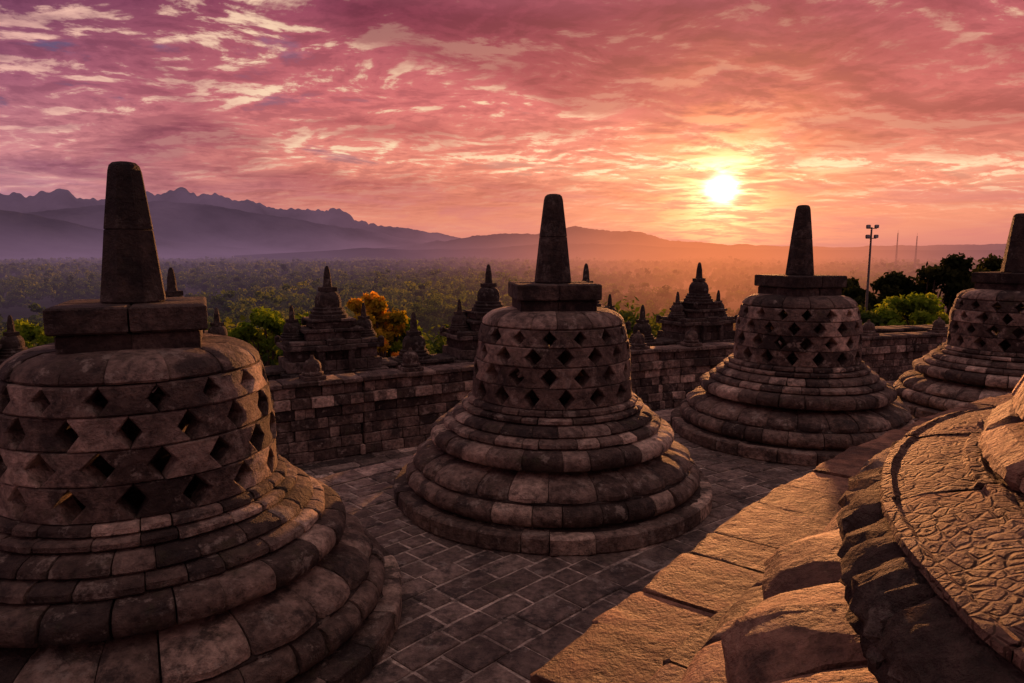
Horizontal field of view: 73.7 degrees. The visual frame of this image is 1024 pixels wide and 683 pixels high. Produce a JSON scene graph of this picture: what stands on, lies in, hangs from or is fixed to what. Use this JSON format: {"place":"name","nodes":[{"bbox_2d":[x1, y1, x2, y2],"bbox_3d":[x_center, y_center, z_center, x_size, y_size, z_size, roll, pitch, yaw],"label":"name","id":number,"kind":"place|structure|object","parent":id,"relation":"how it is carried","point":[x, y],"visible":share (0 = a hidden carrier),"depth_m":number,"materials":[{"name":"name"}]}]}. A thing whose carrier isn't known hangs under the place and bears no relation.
{"place":"outdoors","nodes":[
{"label":"outdoors","id":0,"kind":"place"},
{"bbox_2d":[0,210,292,259],"bbox_3d":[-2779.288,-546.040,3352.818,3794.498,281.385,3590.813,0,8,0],"label":"mountain","id":1,"kind":"structure","parent":0,"point":[26,236],"depth_m":3280.13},
{"bbox_2d":[24,201,427,251],"bbox_3d":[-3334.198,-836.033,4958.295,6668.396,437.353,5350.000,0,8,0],"label":"mountain","id":2,"kind":"structure","parent":0,"point":[200,223],"depth_m":5250.72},
{"bbox_2d":[0,187,459,241],"bbox_3d":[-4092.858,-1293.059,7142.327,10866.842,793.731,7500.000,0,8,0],"label":"mountain ridge","id":3,"kind":"structure","parent":0,"point":[57,199],"depth_m":7889.28,"materials":[{"name":"purple stone"}]},
{"bbox_2d":[0,259,742,335],"bbox_3d":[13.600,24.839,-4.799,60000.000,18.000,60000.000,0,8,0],"label":"ground","id":4,"kind":"structure","parent":0,"point":[15,312],"depth_m":446.64,"materials":[{"name":"green plant"}]},
{"bbox_2d":[2,318,55,346],"bbox_3d":[-42.661,5.282,61.285,6.092,14.689,7.481,4,9,30],"label":"broadleaf tree","id":5,"kind":"object","parent":4,"relation":"on","point":[29,333],"visible":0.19,"depth_m":60.29,"materials":[{"name":"green plant"}]},
{"bbox_2d":[228,306,284,365],"bbox_3d":[-20.107,3.728,57.103,6.572,13.308,6.341,-6,10,-39],"label":"broadleaf tree","id":6,"kind":"object","parent":4,"relation":"on","point":[269,320],"visible":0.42,"depth_m":55.65,"materials":[{"name":"green plant"}]},
{"bbox_2d":[295,311,308,324],"bbox_3d":[-17.535,3.800,59.199,5.163,12.782,4.520,0,8,0],"label":"broadleaf tree","id":7,"kind":"object","parent":4,"relation":"on","point":[306,314],"depth_m":58.40,"materials":[{"name":"green plant"}]},
{"bbox_2d":[346,291,408,357],"bbox_3d":[-10.972,2.871,55.787,5.384,14.076,5.012,-2,8,-17],"label":"broadleaf tree","id":8,"kind":"object","parent":4,"relation":"on","point":[387,326],"visible":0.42,"depth_m":54.75,"materials":[{"name":"orange plant"}]},
{"bbox_2d":[386,313,423,357],"bbox_3d":[-9.356,3.614,57.797,3.535,12.407,4.765,3,8,22],"label":"broadleaf tree","id":9,"kind":"object","parent":4,"relation":"on","point":[395,345],"visible":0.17,"depth_m":56.55,"materials":[{"name":"green plant"}]},
{"bbox_2d":[0,290,919,364],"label":"forest","id":10,"kind":"object","parent":4,"relation":"on","point":[431,324],"visible":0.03,"depth_m":166.50,"materials":[{"name":"green plant"}]},
{"bbox_2d":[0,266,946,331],"bbox_3d":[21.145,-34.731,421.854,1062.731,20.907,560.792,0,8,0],"label":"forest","id":11,"kind":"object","parent":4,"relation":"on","point":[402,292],"visible":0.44,"depth_m":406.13,"materials":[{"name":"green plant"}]},
{"bbox_2d":[0,255,983,280],"bbox_3d":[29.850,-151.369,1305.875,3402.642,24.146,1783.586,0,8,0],"label":"distant forest","id":12,"kind":"object","parent":4,"relation":"on","point":[232,266],"visible":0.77,"depth_m":1002.07,"materials":[{"name":"green plant"}]},
{"bbox_2d":[842,276,859,291],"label":"broadleaf tree","id":13,"kind":"object","parent":4,"relation":"on","point":[853,281],"visible":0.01,"depth_m":83.99,"materials":[{"name":"green plant"}]},
{"bbox_2d":[842,285,873,309],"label":"broadleaf tree","id":14,"kind":"object","parent":4,"relation":"on","point":[857,294],"visible":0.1,"depth_m":76.52,"materials":[{"name":"green plant"}]},
{"bbox_2d":[865,225,878,310],"bbox_3d":[31.200,-0.361,60.470,1.064,19.689,0.571,0,8,0],"label":"floodlight mast","id":15,"kind":"object","parent":4,"relation":"on","point":[869,258],"visible":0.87,"depth_m":59.47,"materials":[{"name":"metal"}]},
{"bbox_2d":[857,305,887,325],"bbox_3d":[29.320,3.217,58.737,6.098,12.629,4.856,-4,8,-26],"label":"broadleaf tree","id":16,"kind":"object","parent":4,"relation":"on","point":[874,318],"visible":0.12,"depth_m":56.77,"materials":[{"name":"green plant"}]},
{"bbox_2d":[868,271,923,320],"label":"broadleaf tree","id":17,"kind":"object","parent":4,"relation":"on","point":[890,284],"visible":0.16,"depth_m":80.83,"materials":[{"name":"green plant"}]},
{"bbox_2d":[895,234,897,264],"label":"radio mast","id":18,"kind":"object","parent":4,"relation":"on","point":[896,250],"visible":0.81,"depth_m":886.67,"materials":[{"name":"metal"}]},
{"bbox_2d":[871,291,949,325],"bbox_3d":[33.502,2.710,57.780,8.188,13.897,6.078,-6,9,-36],"label":"broadleaf tree","id":19,"kind":"object","parent":4,"relation":"on","point":[916,308],"visible":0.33,"depth_m":56.59,"materials":[{"name":"green plant"}]},
{"bbox_2d":[914,233,917,268],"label":"radio mast","id":20,"kind":"object","parent":4,"relation":"on","point":[915,252],"visible":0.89,"depth_m":885.41,"materials":[{"name":"metal"}]},
{"bbox_2d":[900,252,978,324],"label":"broadleaf tree","id":21,"kind":"object","parent":4,"relation":"on","point":[952,272],"visible":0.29,"depth_m":77.83,"materials":[{"name":"green plant"}]},
{"bbox_2d":[941,266,1000,307],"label":"broadleaf tree","id":22,"kind":"object","parent":4,"relation":"on","point":[980,269],"depth_m":79.16,"materials":[{"name":"green plant"}]},
{"bbox_2d":[977,253,1002,271],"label":"broadleaf tree","id":23,"kind":"object","parent":4,"relation":"on","point":[992,263],"visible":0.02,"depth_m":84.02,"materials":[{"name":"green plant"}]},
{"bbox_2d":[294,408,674,477],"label":"temple plateau","id":24,"kind":"structure","parent":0,"point":[320,469],"depth_m":15.41,"materials":[{"name":"stone"}]},
{"bbox_2d":[264,324,948,380],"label":"gallery wall","id":25,"kind":"structure","parent":24,"relation":"on","point":[273,372],"depth_m":21.04,"materials":[{"name":"stone"}]},
{"bbox_2d":[0,315,27,364],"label":"niche shrine","id":26,"kind":"object","parent":25,"relation":"on","point":[12,342],"visible":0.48,"depth_m":15.95,"materials":[{"name":"stone"}]},
{"bbox_2d":[156,267,227,387],"bbox_3d":[-8.752,-0.341,17.706,2.950,3.146,1.801,-4,8,-27],"label":"niche shrine","id":27,"kind":"object","parent":25,"relation":"on","point":[217,327],"visible":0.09,"depth_m":17.61,"materials":[{"name":"stone"}]},
{"bbox_2d":[274,266,388,378],"bbox_3d":[-5.259,-0.589,19.592,2.955,3.146,1.804,-4,8,-27],"label":"niche shrine","id":28,"kind":"object","parent":25,"relation":"on","point":[331,336],"visible":0.95,"depth_m":19.14,"materials":[{"name":"stone"}]},
{"bbox_2d":[440,264,509,362],"bbox_3d":[-0.754,-0.902,21.968,2.933,3.146,1.805,-4,8,-27],"label":"niche shrine","id":29,"kind":"object","parent":25,"relation":"on","point":[461,333],"visible":0.44,"depth_m":21.41,"materials":[{"name":"stone"}]},
{"bbox_2d":[390,305,662,360],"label":"stupa finials","id":30,"kind":"object","parent":25,"relation":"on","point":[414,339],"visible":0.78,"depth_m":20.74,"materials":[{"name":"stone"}]},
{"bbox_2d":[582,263,630,339],"bbox_3d":[2.546,-1.124,23.653,2.950,3.146,1.805,-4,8,-27],"label":"niche shrine","id":31,"kind":"object","parent":25,"relation":"on","point":[609,305],"visible":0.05,"depth_m":23.48,"materials":[{"name":"stone"}]},
{"bbox_2d":[656,262,736,344],"bbox_3d":[7.104,-1.438,26.038,2.946,3.146,1.804,-4,8,-27],"label":"niche shrine","id":32,"kind":"object","parent":25,"relation":"on","point":[702,313],"visible":0.94,"depth_m":25.57,"materials":[{"name":"stone"}]},
{"bbox_2d":[315,409,918,682],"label":"terrace pavement","id":33,"kind":"structure","parent":24,"relation":"on","point":[471,614],"depth_m":6.24,"materials":[{"name":"stone"}]},
{"bbox_2d":[0,161,401,682],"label":"stupa","id":34,"kind":"object","parent":33,"relation":"on","point":[184,521],"visible":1,"depth_m":4.54,"materials":[{"name":"stone"}]},
{"bbox_2d":[394,194,711,555],"bbox_3d":[0.496,0.051,8.481,3.957,3.694,3.947,-1,8,-6],"label":"stupa","id":35,"kind":"object","parent":33,"relation":"on","point":[563,443],"visible":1,"depth_m":7.57,"materials":[{"name":"stone"}]},
{"bbox_2d":[530,393,1012,682],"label":"terrace ledge","id":36,"kind":"object","parent":33,"relation":"on","point":[638,637],"visible":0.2,"depth_m":2.68,"materials":[{"name":"stone"}]},
{"bbox_2d":[647,374,1023,682],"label":"stupa","id":37,"kind":"object","parent":36,"relation":"on","point":[906,565],"visible":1,"depth_m":1.15,"materials":[{"name":"stone"}]},
{"bbox_2d":[670,205,915,465],"bbox_3d":[4.699,-0.342,11.247,3.954,3.749,3.942,-3,8,-20],"label":"stupa","id":38,"kind":"object","parent":33,"relation":"on","point":[812,389],"visible":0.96,"depth_m":10.41,"materials":[{"name":"stone"}]},
{"bbox_2d":[893,213,1023,417],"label":"stupa","id":39,"kind":"object","parent":33,"relation":"on","point":[973,358],"visible":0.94,"depth_m":12.29,"materials":[{"name":"stone"}]},
{"bbox_2d":[268,317,995,464],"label":"balustrade wall","id":40,"kind":"structure","parent":24,"relation":"on","point":[407,403],"depth_m":16.49,"materials":[{"name":"stone"}]},
{"bbox_2d":[0,0,1023,246],"label":"sky","id":41,"kind":"structure","parent":0,"point":[706,121],"materials":[{"name":"pink"}]},
{"bbox_2d":[234,243,1004,260],"bbox_3d":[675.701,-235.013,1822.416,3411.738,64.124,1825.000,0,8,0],"label":"hills","id":42,"kind":"structure","parent":0,"point":[627,251],"depth_m":2096.51,"materials":[{"name":"purple"}]},
{"bbox_2d":[385,226,1005,249],"bbox_3d":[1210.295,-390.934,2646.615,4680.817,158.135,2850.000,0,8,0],"label":"hills","id":43,"kind":"structure","parent":0,"point":[577,235],"depth_m":3027.68,"materials":[{"name":"purple"}]}
]}

